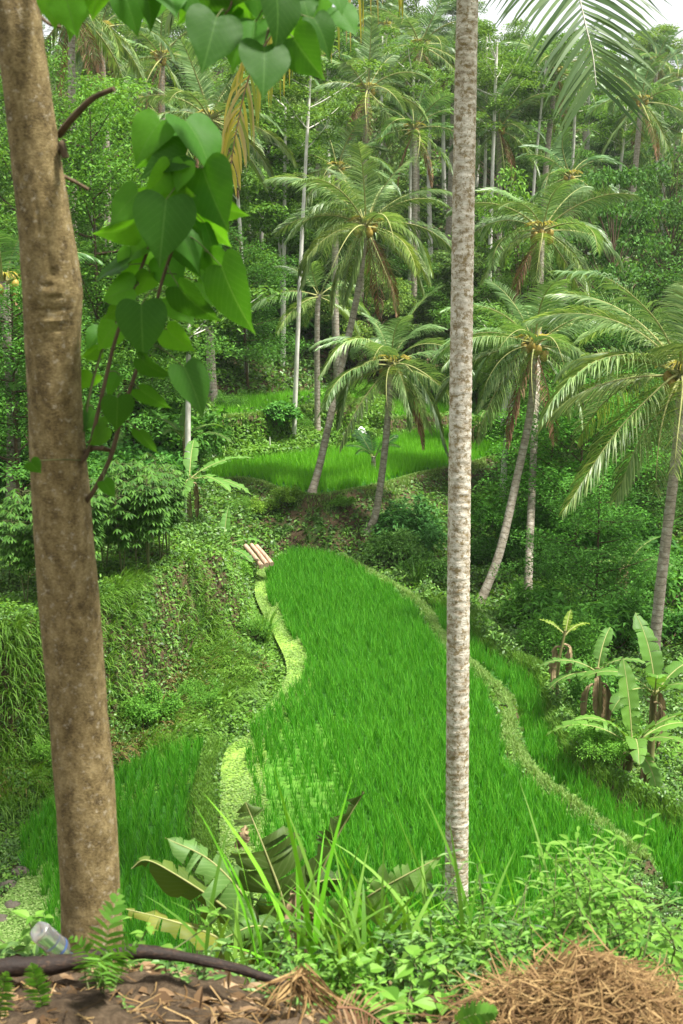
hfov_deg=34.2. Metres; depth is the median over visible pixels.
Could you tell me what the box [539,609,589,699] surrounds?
banana plant
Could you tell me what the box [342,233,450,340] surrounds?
leafy tree
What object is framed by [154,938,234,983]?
weed
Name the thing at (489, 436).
shrub
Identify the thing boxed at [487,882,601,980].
weed
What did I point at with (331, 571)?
rice plants
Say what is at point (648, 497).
leafy tree
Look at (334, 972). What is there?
weed
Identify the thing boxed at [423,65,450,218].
slender tree
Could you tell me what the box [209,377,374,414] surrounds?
rice plants
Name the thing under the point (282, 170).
slender tree
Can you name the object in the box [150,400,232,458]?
banana plant
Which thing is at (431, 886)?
weed
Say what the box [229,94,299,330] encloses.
slender tree
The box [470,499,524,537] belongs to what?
shrub
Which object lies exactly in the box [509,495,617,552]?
shrub
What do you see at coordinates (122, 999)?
weed
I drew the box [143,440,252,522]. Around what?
banana plant
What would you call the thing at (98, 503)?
cassava plant
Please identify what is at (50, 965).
fallen branch
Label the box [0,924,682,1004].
ridge weeds
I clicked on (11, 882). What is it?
stone
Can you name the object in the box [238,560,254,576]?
shrub
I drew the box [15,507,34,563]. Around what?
cassava plant
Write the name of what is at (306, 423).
shrub
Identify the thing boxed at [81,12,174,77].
slender tree
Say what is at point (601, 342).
leafy tree
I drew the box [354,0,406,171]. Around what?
coconut palm
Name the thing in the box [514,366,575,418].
shrub
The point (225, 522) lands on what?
banana plant
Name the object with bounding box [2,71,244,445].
leafy tree
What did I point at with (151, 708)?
shrub
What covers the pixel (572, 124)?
rounded tree
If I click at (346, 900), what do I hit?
grass tuft
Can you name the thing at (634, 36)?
feathery tree
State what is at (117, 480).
cassava plant
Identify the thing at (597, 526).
leafy tree
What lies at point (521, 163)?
rounded tree
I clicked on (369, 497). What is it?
creepers
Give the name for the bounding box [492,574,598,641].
shrub
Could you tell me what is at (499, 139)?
coconut palm
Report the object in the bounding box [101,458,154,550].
cassava plant
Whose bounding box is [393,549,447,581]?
shrub
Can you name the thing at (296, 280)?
banana plant
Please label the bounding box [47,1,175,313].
coconut palm
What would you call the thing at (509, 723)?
bund grass
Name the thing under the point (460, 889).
grass tuft
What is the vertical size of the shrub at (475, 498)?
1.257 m
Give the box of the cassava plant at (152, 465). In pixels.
[139,452,191,532]
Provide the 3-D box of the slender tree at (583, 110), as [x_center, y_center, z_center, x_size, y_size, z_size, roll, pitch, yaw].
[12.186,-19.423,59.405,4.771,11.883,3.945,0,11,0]
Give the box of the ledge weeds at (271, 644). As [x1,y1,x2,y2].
[0,534,337,857]
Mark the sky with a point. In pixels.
(674, 13)
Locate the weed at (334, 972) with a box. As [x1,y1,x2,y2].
[295,947,416,1009]
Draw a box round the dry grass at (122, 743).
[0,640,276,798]
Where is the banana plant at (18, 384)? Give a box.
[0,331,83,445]
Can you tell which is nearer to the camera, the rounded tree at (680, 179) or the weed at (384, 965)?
the weed at (384, 965)
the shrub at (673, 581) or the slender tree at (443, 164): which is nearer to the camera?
the shrub at (673, 581)
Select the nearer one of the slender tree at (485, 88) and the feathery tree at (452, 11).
the slender tree at (485, 88)
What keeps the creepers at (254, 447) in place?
on the terrain at (302, 540)
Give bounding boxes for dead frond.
[337,983,410,1023]
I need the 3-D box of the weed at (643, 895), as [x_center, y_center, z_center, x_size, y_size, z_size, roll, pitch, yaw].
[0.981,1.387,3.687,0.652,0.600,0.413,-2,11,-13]
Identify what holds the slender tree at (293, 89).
on the terrain at (302, 540)
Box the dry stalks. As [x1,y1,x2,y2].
[0,963,681,1023]
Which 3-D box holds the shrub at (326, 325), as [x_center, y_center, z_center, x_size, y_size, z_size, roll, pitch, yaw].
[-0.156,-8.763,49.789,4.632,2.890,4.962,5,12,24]
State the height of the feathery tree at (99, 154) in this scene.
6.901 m
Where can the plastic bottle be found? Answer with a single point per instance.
(48, 939)
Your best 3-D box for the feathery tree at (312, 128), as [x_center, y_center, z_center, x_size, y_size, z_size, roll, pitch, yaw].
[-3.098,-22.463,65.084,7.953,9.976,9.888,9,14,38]
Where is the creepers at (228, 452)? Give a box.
[219,394,402,459]
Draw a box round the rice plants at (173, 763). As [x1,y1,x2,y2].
[14,728,214,966]
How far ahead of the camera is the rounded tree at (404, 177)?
61.50 m
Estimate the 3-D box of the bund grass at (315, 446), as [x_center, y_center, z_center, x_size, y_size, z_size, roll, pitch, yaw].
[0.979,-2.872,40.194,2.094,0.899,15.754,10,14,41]
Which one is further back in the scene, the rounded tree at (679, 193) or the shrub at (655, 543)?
the rounded tree at (679, 193)
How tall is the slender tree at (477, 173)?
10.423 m
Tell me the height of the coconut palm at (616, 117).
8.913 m
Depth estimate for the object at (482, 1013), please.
2.45 m
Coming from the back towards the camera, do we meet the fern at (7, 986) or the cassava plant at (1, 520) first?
the cassava plant at (1, 520)
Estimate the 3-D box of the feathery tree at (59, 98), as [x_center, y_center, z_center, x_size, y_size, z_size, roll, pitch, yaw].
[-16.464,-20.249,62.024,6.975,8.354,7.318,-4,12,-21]
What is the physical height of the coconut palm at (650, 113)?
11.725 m
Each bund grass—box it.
[158,735,271,969]
[197,408,473,461]
[197,444,528,516]
[216,393,378,447]
[339,552,670,876]
[362,396,513,433]
[408,590,682,837]
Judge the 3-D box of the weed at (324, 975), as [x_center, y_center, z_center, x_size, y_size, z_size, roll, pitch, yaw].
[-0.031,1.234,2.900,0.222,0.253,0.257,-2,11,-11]
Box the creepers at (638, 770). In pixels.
[431,590,658,789]
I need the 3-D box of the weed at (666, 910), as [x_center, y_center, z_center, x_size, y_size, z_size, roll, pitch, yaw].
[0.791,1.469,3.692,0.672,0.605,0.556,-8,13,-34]
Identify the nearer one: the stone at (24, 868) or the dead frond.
the dead frond
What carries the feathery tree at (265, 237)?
on the terrain at (302, 540)
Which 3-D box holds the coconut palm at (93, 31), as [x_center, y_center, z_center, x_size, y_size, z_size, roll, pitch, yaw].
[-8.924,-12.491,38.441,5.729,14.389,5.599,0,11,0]
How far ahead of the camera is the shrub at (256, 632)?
21.41 m
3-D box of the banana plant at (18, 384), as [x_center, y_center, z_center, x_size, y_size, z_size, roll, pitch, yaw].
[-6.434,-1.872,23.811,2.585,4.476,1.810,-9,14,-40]
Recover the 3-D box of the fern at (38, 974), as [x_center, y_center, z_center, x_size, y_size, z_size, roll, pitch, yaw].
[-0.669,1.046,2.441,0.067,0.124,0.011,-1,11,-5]
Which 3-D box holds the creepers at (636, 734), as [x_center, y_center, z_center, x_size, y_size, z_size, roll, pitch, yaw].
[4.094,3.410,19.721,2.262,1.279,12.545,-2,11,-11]
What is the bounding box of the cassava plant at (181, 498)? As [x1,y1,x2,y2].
[145,466,189,555]
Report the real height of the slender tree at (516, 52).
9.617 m
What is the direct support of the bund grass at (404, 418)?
on the terrain at (302, 540)
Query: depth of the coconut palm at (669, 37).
82.36 m
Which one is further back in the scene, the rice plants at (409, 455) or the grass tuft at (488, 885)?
the rice plants at (409, 455)
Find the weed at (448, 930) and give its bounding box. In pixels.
[412,902,528,991]
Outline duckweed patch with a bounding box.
[266,716,367,876]
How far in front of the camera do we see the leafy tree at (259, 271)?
41.85 m
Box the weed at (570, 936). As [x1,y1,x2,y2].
[522,813,660,961]
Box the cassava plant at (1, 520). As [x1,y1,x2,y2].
[0,503,27,586]
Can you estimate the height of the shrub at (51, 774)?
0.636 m
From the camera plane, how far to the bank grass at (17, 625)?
17.52 m
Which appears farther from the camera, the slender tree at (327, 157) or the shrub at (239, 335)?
the slender tree at (327, 157)
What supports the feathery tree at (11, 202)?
on the terrain at (302, 540)
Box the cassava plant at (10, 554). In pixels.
[0,508,35,604]
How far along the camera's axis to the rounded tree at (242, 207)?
52.20 m
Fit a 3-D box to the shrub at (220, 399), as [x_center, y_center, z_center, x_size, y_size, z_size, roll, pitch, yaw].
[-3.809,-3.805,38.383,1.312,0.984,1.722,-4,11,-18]
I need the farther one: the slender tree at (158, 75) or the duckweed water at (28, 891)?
the slender tree at (158, 75)
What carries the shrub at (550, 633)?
on the terrain at (302, 540)
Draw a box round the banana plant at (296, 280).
[287,275,329,332]
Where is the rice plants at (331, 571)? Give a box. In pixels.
[241,542,638,981]
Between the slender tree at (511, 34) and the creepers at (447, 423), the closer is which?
the creepers at (447, 423)
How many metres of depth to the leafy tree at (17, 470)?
22.65 m
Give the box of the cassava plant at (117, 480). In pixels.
[96,476,129,574]
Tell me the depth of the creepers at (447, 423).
42.93 m
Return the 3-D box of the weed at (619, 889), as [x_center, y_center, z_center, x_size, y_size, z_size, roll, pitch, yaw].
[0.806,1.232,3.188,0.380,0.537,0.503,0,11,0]
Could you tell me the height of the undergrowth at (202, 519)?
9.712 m
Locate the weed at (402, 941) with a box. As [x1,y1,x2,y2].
[371,909,498,1012]
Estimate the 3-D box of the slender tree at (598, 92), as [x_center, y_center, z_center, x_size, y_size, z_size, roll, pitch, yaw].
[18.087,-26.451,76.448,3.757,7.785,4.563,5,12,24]
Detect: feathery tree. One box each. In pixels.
[0,73,99,169]
[0,129,17,237]
[47,12,179,145]
[51,23,130,74]
[66,129,127,215]
[76,36,221,156]
[80,131,237,246]
[185,220,275,325]
[255,187,325,265]
[264,71,376,148]
[343,0,428,66]
[352,175,434,256]
[355,33,450,183]
[394,246,512,355]
[409,0,487,44]
[426,223,527,306]
[440,35,584,190]
[477,41,502,79]
[531,33,565,61]
[574,113,660,191]
[598,23,682,143]
[610,24,679,101]
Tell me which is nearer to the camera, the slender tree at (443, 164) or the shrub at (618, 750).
the shrub at (618, 750)
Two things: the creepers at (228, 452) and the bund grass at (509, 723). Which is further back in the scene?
the creepers at (228, 452)
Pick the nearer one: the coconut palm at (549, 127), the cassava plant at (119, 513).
the cassava plant at (119, 513)
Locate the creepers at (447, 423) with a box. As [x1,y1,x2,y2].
[376,403,525,438]
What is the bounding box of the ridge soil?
[0,969,475,1023]
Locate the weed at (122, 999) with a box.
[79,951,133,1009]
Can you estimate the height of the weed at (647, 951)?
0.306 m
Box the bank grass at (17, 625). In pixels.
[0,540,274,830]
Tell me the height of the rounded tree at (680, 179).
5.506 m
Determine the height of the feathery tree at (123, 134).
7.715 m
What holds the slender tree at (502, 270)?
on the terrain at (302, 540)
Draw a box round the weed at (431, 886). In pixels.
[419,849,552,988]
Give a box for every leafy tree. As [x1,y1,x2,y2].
[0,36,114,342]
[0,238,241,442]
[0,275,161,498]
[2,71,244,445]
[84,260,219,413]
[185,220,313,389]
[221,95,370,288]
[259,176,381,288]
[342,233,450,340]
[423,268,545,405]
[447,164,586,332]
[471,344,642,507]
[474,348,682,579]
[487,290,674,451]
[489,472,682,613]
[544,163,675,353]
[557,364,682,537]
[561,248,682,464]
[614,142,682,320]
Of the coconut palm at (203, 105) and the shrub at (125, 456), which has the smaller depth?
the shrub at (125, 456)
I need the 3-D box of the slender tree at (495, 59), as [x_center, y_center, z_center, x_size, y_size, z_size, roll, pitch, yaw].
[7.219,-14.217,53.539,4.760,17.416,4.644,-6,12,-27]
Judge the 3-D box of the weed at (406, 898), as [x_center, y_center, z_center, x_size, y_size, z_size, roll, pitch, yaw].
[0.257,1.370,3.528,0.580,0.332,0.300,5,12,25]
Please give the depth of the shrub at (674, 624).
23.66 m
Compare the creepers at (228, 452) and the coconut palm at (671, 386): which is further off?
the creepers at (228, 452)
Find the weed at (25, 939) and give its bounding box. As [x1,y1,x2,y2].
[0,909,130,957]
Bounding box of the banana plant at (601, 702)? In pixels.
[539,627,645,725]
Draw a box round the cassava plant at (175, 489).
[135,467,190,564]
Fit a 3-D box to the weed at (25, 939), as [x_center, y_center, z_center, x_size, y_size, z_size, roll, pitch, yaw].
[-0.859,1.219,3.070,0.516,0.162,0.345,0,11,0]
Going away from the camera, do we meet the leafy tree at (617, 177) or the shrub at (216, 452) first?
the shrub at (216, 452)
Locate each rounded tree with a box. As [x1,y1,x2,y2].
[49,46,92,125]
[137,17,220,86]
[163,15,186,38]
[193,62,267,117]
[200,164,258,246]
[293,93,345,144]
[307,262,427,381]
[311,98,422,201]
[351,0,413,45]
[375,109,449,140]
[441,28,497,56]
[441,120,571,234]
[497,90,569,153]
[521,146,618,220]
[529,267,634,351]
[546,78,600,140]
[547,191,609,277]
[593,106,670,171]
[633,214,682,291]
[636,153,682,232]
[657,190,682,237]
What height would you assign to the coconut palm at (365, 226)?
9.264 m
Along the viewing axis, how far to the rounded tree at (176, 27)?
84.66 m
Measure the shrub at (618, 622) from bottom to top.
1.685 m
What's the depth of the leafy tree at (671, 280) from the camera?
31.91 m
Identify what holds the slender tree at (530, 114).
on the terrain at (302, 540)
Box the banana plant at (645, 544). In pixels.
[579,536,677,597]
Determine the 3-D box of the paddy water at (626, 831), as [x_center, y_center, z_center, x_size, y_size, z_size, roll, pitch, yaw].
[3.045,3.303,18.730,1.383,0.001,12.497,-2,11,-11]
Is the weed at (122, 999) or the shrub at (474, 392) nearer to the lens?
the weed at (122, 999)
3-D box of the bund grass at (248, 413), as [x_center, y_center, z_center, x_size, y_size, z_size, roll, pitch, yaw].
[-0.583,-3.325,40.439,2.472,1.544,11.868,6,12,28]
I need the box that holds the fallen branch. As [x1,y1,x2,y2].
[0,944,382,1023]
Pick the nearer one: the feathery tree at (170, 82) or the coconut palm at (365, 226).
the coconut palm at (365, 226)
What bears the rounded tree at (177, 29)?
on the terrain at (302, 540)
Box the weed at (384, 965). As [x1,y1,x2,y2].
[307,913,445,994]
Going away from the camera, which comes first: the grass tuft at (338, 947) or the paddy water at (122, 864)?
the grass tuft at (338, 947)
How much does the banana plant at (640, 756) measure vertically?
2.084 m
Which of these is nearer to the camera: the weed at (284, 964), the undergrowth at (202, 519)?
the weed at (284, 964)
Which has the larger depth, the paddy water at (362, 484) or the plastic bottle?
the paddy water at (362, 484)
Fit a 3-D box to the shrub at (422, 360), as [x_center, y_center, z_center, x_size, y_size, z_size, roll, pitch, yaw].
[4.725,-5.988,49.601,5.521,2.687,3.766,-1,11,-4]
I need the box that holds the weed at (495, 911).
[374,862,587,985]
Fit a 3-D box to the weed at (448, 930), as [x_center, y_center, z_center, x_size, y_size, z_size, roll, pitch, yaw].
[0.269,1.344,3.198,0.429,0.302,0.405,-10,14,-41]
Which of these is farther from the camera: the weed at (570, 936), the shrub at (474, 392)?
the shrub at (474, 392)
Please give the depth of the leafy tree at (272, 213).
45.25 m
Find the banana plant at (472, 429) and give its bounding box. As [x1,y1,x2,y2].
[442,410,506,447]
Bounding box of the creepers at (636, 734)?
[478,603,680,795]
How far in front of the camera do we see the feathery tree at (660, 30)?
85.69 m
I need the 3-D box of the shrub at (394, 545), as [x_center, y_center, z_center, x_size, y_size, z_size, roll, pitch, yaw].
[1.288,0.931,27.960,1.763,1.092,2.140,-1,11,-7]
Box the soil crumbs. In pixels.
[2,955,485,1023]
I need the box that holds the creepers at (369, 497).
[205,437,572,553]
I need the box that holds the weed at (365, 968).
[349,951,446,1023]
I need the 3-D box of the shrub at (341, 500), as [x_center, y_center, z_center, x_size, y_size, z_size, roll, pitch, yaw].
[-0.014,-0.253,29.573,0.901,0.460,0.742,-6,13,-29]
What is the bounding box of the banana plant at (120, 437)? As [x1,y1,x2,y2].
[95,429,144,475]
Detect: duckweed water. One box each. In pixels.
[1,864,56,938]
[212,567,314,975]
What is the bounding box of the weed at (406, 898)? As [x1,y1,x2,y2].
[341,878,486,988]
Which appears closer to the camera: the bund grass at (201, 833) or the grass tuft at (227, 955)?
the grass tuft at (227, 955)
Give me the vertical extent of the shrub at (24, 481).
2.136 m
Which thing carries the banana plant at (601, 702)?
on the terrain at (302, 540)
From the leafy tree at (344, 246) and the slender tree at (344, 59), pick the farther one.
the slender tree at (344, 59)
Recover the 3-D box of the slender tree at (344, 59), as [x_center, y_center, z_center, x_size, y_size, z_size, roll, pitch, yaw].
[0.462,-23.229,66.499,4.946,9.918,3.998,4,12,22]
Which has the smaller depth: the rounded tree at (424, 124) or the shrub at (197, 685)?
the shrub at (197, 685)
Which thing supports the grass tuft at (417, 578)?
on the terrain at (302, 540)
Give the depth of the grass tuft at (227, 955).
3.31 m
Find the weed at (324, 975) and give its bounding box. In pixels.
[281,939,373,1005]
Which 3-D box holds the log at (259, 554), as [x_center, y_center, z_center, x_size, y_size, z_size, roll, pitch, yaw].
[-1.956,1.017,26.336,0.120,0.312,1.293,-4,12,-20]
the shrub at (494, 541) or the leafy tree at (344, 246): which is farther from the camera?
the leafy tree at (344, 246)
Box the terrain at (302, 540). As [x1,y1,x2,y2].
[0,66,682,996]
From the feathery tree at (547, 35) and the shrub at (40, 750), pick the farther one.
the feathery tree at (547, 35)
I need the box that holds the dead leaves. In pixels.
[25,971,457,1012]
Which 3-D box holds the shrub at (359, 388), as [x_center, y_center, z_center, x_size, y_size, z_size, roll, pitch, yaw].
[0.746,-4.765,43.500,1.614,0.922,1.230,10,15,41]
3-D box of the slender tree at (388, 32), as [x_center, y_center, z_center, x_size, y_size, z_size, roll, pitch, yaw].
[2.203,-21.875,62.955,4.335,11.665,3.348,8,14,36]
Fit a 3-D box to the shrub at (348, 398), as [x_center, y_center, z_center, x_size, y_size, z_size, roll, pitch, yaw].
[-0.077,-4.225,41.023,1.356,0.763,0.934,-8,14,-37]
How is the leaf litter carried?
on the ridge soil
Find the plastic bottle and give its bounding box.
[30,921,72,954]
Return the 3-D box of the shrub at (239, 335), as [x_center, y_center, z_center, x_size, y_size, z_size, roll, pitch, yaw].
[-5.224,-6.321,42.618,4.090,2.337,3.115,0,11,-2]
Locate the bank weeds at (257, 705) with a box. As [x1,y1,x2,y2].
[0,589,304,834]
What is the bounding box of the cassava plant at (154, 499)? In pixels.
[118,473,173,572]
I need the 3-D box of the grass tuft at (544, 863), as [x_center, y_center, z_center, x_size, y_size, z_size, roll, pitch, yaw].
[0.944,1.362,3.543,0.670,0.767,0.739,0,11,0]
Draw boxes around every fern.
[0,971,15,1019]
[22,963,52,1006]
[69,888,137,993]
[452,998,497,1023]
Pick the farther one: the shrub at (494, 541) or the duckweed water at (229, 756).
the shrub at (494, 541)
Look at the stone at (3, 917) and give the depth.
12.32 m
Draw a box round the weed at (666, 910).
[510,824,682,960]
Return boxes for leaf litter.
[0,954,681,1023]
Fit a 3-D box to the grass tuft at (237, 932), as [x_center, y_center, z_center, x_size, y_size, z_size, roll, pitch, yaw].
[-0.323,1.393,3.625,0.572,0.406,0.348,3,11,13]
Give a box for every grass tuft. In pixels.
[141,884,328,976]
[171,819,294,976]
[193,768,352,970]
[210,864,316,973]
[227,823,420,979]
[236,809,412,983]
[241,598,285,642]
[252,817,466,997]
[261,895,401,1016]
[285,833,509,978]
[306,843,469,994]
[328,786,590,989]
[395,553,435,590]
[414,862,615,977]
[469,837,607,966]
[519,781,681,934]
[536,835,670,971]
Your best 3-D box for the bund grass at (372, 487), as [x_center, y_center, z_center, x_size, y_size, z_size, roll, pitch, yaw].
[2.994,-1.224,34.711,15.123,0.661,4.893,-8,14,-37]
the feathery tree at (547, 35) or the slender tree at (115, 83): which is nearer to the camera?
the slender tree at (115, 83)
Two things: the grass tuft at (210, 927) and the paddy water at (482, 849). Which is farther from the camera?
the paddy water at (482, 849)
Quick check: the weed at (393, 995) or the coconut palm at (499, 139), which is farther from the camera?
the coconut palm at (499, 139)
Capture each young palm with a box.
[346,429,399,469]
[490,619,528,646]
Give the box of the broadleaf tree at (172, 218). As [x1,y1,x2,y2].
[0,0,358,973]
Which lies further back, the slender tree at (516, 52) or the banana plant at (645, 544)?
the slender tree at (516, 52)
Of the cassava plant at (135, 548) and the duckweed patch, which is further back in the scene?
the cassava plant at (135, 548)
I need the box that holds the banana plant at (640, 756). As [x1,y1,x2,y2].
[546,658,682,787]
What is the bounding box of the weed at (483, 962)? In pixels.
[399,927,506,1023]
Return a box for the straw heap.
[392,915,682,1023]
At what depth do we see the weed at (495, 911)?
3.43 m
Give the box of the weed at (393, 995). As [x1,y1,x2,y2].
[319,942,459,1023]
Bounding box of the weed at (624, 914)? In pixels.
[472,826,682,976]
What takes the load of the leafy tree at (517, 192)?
on the terrain at (302, 540)
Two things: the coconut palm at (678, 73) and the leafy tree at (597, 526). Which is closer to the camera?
the leafy tree at (597, 526)
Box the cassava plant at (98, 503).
[89,479,109,558]
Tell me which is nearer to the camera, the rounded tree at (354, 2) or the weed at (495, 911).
the weed at (495, 911)
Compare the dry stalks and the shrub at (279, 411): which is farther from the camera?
the shrub at (279, 411)
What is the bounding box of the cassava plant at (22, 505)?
[0,487,34,558]
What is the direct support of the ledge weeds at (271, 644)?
on the terrain at (302, 540)
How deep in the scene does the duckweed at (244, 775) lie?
15.15 m
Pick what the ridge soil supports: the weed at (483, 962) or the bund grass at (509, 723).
the weed at (483, 962)
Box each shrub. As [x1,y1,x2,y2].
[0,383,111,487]
[0,428,130,497]
[25,731,51,763]
[41,763,114,792]
[88,438,204,484]
[108,390,236,456]
[117,681,185,727]
[118,446,182,474]
[156,438,224,462]
[173,320,256,365]
[176,677,222,707]
[213,387,249,411]
[215,655,258,681]
[225,495,251,508]
[236,616,276,638]
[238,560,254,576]
[247,495,282,515]
[250,255,321,301]
[251,279,329,339]
[261,400,303,425]
[270,483,303,503]
[289,415,313,427]
[301,284,394,339]
[323,390,353,402]
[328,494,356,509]
[348,379,378,395]
[352,259,447,315]
[358,527,427,564]
[371,490,447,552]
[393,352,474,396]
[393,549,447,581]
[432,359,540,411]
[444,484,506,513]
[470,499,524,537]
[470,537,524,569]
[471,410,505,441]
[472,527,534,563]
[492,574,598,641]
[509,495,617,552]
[512,602,616,670]
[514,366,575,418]
[523,583,669,650]
[536,663,646,727]
[544,510,682,581]
[565,713,634,766]
[575,704,607,726]
[576,736,628,764]
[596,593,682,653]
[604,532,682,609]
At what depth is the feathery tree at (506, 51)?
66.85 m
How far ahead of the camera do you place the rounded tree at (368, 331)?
47.48 m
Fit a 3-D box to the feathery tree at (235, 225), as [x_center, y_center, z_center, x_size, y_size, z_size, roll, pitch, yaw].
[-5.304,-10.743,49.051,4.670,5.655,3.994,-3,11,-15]
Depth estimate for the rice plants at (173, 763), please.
14.07 m
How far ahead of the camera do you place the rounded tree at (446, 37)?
93.77 m
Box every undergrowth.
[0,271,682,968]
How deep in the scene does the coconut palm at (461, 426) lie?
10.60 m
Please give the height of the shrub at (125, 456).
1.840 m
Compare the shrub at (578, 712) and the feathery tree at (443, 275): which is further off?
the feathery tree at (443, 275)
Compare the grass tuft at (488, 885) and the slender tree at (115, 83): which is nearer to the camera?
the grass tuft at (488, 885)
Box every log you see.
[243,544,263,568]
[249,543,268,566]
[255,544,273,565]
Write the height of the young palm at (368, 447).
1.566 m
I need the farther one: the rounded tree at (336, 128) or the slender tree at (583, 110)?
the rounded tree at (336, 128)
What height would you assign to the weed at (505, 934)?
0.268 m
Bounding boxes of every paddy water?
[17,748,196,962]
[204,453,486,492]
[258,558,632,988]
[439,621,682,904]
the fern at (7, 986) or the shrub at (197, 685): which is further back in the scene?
the shrub at (197, 685)
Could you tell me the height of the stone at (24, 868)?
0.133 m
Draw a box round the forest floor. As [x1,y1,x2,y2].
[0,32,682,371]
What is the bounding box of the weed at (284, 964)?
[257,947,317,1014]
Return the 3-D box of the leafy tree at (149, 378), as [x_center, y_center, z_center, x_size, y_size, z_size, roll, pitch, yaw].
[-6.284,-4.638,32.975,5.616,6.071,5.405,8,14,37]
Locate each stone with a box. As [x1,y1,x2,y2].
[0,879,16,892]
[0,914,8,922]
[2,900,20,908]
[11,866,28,878]
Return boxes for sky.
[42,0,682,131]
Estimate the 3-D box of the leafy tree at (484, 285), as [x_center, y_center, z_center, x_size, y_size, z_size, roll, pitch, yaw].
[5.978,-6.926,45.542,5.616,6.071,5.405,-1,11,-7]
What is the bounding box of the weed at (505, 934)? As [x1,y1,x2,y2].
[484,904,533,980]
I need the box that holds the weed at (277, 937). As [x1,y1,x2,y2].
[248,916,336,993]
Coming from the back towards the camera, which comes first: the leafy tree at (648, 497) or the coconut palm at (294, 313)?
the coconut palm at (294, 313)
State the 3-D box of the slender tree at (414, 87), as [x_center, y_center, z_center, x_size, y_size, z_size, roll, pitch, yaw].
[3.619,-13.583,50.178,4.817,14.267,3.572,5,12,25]
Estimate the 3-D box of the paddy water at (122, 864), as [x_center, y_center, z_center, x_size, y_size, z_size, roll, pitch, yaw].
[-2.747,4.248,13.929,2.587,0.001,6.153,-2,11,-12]
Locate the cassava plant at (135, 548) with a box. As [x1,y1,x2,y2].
[115,481,152,566]
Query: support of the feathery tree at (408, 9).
on the terrain at (302, 540)
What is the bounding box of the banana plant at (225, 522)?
[220,508,267,562]
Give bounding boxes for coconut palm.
[0,227,103,501]
[40,1,160,242]
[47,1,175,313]
[76,49,182,180]
[90,8,227,119]
[126,36,297,407]
[165,0,671,910]
[212,44,324,253]
[251,255,370,432]
[263,142,452,493]
[277,113,400,384]
[303,25,363,225]
[306,16,435,381]
[308,285,474,535]
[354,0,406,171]
[358,75,478,381]
[366,0,482,272]
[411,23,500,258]
[431,262,634,603]
[440,76,554,360]
[445,162,639,589]
[498,27,618,273]
[515,126,625,368]
[522,268,682,671]
[554,17,630,171]
[580,47,682,288]
[612,29,682,99]
[638,110,682,248]
[646,45,682,162]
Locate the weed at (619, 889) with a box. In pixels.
[553,840,682,986]
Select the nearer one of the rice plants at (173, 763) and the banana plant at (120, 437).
the rice plants at (173, 763)
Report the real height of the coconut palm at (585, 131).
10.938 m
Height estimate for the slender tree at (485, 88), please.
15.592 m
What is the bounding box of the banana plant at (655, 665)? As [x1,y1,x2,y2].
[580,612,682,762]
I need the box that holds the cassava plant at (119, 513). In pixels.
[90,482,147,575]
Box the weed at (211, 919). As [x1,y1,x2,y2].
[128,906,231,966]
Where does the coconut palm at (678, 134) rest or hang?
on the terrain at (302, 540)
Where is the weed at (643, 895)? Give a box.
[530,834,682,991]
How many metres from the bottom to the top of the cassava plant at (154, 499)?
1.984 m
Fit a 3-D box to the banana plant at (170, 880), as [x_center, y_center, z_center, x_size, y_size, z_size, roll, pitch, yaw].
[-0.254,1.754,4.319,1.127,1.340,0.606,-4,12,-22]
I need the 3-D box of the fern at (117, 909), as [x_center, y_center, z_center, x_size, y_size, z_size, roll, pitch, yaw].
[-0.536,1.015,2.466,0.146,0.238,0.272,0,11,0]
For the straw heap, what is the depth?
2.58 m
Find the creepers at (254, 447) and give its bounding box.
[217,393,400,461]
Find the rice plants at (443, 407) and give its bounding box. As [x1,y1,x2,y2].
[380,389,498,415]
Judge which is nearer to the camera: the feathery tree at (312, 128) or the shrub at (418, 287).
the shrub at (418, 287)
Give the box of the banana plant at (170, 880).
[125,791,440,979]
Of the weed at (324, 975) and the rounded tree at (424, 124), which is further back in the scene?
the rounded tree at (424, 124)
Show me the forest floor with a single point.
(437, 217)
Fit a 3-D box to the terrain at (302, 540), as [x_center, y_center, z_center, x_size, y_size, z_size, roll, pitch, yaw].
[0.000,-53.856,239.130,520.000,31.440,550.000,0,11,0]
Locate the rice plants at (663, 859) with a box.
[430,598,682,896]
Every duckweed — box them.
[0,860,60,954]
[210,566,315,973]
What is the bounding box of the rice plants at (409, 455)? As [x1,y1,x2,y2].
[200,413,548,491]
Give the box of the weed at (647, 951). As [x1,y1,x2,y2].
[551,910,682,992]
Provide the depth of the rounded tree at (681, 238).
46.57 m
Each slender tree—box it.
[56,69,156,398]
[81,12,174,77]
[100,220,288,515]
[107,47,182,110]
[199,115,276,374]
[211,57,283,239]
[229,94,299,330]
[241,74,350,365]
[243,149,303,246]
[252,14,388,435]
[291,125,338,203]
[301,26,373,182]
[322,38,385,166]
[343,9,415,158]
[372,40,454,361]
[387,34,454,260]
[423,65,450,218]
[438,20,543,362]
[439,51,514,221]
[443,16,531,231]
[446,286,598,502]
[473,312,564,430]
[478,49,534,189]
[491,209,559,398]
[493,19,552,167]
[508,28,585,286]
[537,39,623,170]
[565,80,614,172]
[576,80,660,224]
[585,68,626,172]
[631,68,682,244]
[641,103,682,178]
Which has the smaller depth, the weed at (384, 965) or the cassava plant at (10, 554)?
the weed at (384, 965)

